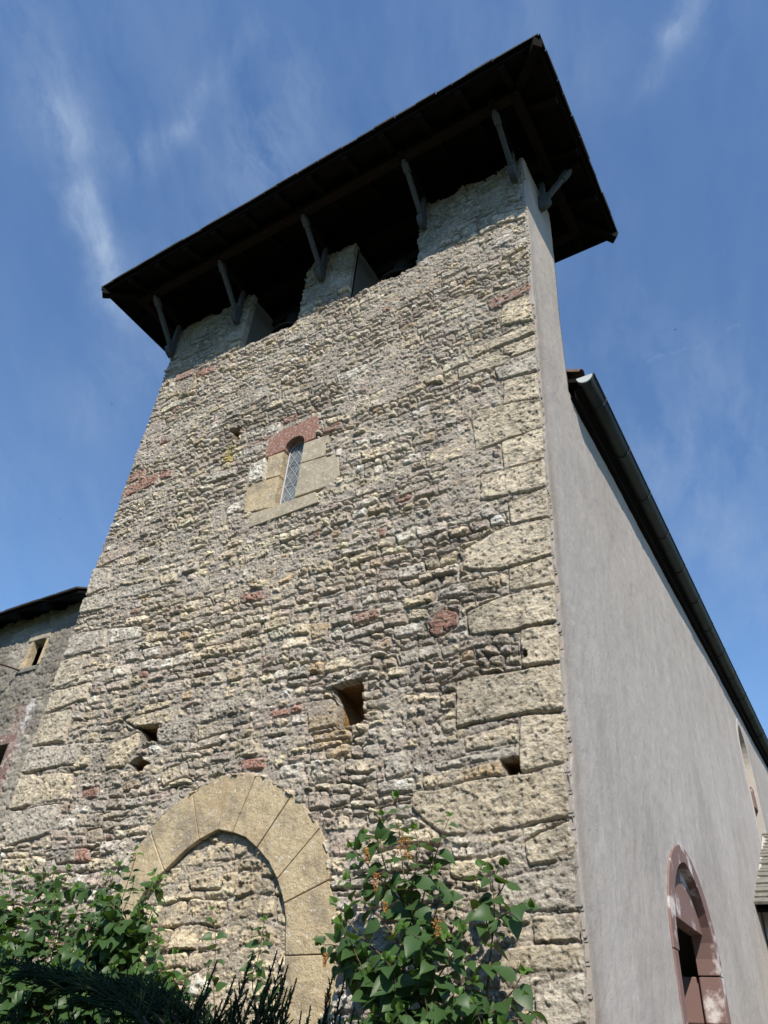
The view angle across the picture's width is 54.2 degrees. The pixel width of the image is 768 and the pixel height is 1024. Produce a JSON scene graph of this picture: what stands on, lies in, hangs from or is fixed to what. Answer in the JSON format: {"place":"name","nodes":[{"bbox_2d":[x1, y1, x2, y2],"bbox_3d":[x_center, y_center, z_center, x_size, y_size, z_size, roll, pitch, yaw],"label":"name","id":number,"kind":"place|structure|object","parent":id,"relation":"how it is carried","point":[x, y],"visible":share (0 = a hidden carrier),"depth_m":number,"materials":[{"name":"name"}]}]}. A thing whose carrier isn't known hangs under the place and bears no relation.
{"place":"outdoors","nodes":[
{"label":"outdoors","id":0,"kind":"place"},
{"bbox_2d":[0,586,87,841],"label":"neighbouring house","id":1,"kind":"structure","parent":0,"point":[35,635],"depth_m":9.34,"materials":[{"name":"paint"}]},
{"bbox_2d":[0,732,17,778],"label":"red framed window","id":2,"kind":"structure","parent":1,"relation":"in","point":[3,752],"depth_m":8.74,"materials":[{"name":"pink stone"}]},
{"bbox_2d":[15,628,53,674],"bbox_3d":[-4.374,1.836,9.605,0.440,0.570,0.275,-17,-42,27],"label":"slit window","id":3,"kind":"structure","parent":1,"relation":"in","point":[28,660],"depth_m":9.55,"materials":[{"name":"stone"}]},
{"bbox_2d":[0,0,767,737],"label":"sky","id":4,"kind":"structure","parent":0,"point":[128,128],"materials":[{"name":"blue"}]},
{"label":"ground","id":5,"kind":"structure","parent":0,"visible":0},
{"bbox_2d":[0,868,22,933],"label":"lilac bush","id":6,"kind":"object","parent":5,"relation":"on","point":[2,896],"visible":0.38,"depth_m":6.49,"materials":[{"name":"green plant"}]},
{"bbox_2d":[0,864,73,1023],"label":"lilac bush","id":7,"kind":"object","parent":5,"relation":"on","point":[10,944],"visible":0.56,"depth_m":6.00,"materials":[{"name":"green plant"}]},
{"bbox_2d":[0,865,92,1023],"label":"lilac bush","id":8,"kind":"object","parent":5,"relation":"on","point":[32,940],"visible":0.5,"depth_m":5.48,"materials":[{"name":"green plant"}]},
{"bbox_2d":[47,845,194,1023],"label":"lilac bush","id":9,"kind":"object","parent":5,"relation":"on","point":[120,942],"visible":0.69,"depth_m":5.12,"materials":[{"name":"green plant"}]},
{"bbox_2d":[1,949,362,1023],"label":"conifer shrub","id":10,"kind":"object","parent":5,"relation":"on","point":[137,1001],"visible":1,"depth_m":1.87,"materials":[{"name":"green plant"}]},
{"bbox_2d":[200,906,227,1021],"bbox_3d":[-1.190,3.705,4.443,0.167,2.489,0.356,25,-42,-25],"label":"lilac shoot","id":11,"kind":"object","parent":5,"relation":"on","point":[207,936],"visible":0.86,"depth_m":5.02,"materials":[{"name":"green plant"}]},
{"bbox_2d":[238,915,285,1023],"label":"lilac shoot","id":12,"kind":"object","parent":5,"relation":"on","point":[260,970],"visible":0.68,"depth_m":4.90,"materials":[{"name":"green plant"}]},
{"bbox_2d":[0,33,767,1023],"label":"church","id":13,"kind":"structure","parent":5,"relation":"on","point":[370,543],"depth_m":7.38,"materials":[{"name":"stone"}]},
{"bbox_2d":[271,305,300,333],"bbox_3d":[-1.353,-2.850,11.473,0.655,0.684,0.800,17,-39,-15],"label":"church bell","id":14,"kind":"object","parent":13,"relation":"hanging from","point":[288,319],"visible":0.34,"depth_m":11.46,"materials":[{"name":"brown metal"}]},
{"bbox_2d":[244,416,339,527],"bbox_3d":[-0.958,-0.436,8.631,1.354,1.429,0.318,-17,-42,27],"label":"leaded window","id":15,"kind":"structure","parent":13,"relation":"in","point":[299,467],"depth_m":8.51,"materials":[{"name":"beige stone"}]},
{"bbox_2d":[376,249,418,281],"bbox_3d":[0.285,-3.338,10.598,0.720,0.732,0.750,13,-38,-10],"label":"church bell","id":16,"kind":"object","parent":13,"relation":"hanging from","point":[397,267],"visible":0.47,"depth_m":10.62,"materials":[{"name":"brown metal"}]},
{"bbox_2d":[667,844,730,1023],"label":"side door","id":17,"kind":"structure","parent":13,"relation":"in","point":[703,999],"depth_m":6.96,"materials":[{"name":"pink stone"}]},
{"bbox_2d":[736,719,766,844],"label":"lancet window","id":18,"kind":"structure","parent":13,"relation":"in","point":[750,778],"depth_m":13.07,"materials":[{"name":"beige stone"}]},
{"bbox_2d":[312,789,547,1023],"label":"lilac bush","id":19,"kind":"object","parent":5,"relation":"on","point":[393,992],"visible":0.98,"depth_m":4.30,"materials":[{"name":"green plant"}]},
{"bbox_2d":[754,833,767,938],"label":"side chapel","id":20,"kind":"structure","parent":5,"relation":"on","point":[761,896],"depth_m":10.24,"materials":[{"name":"stone"}]}
]}

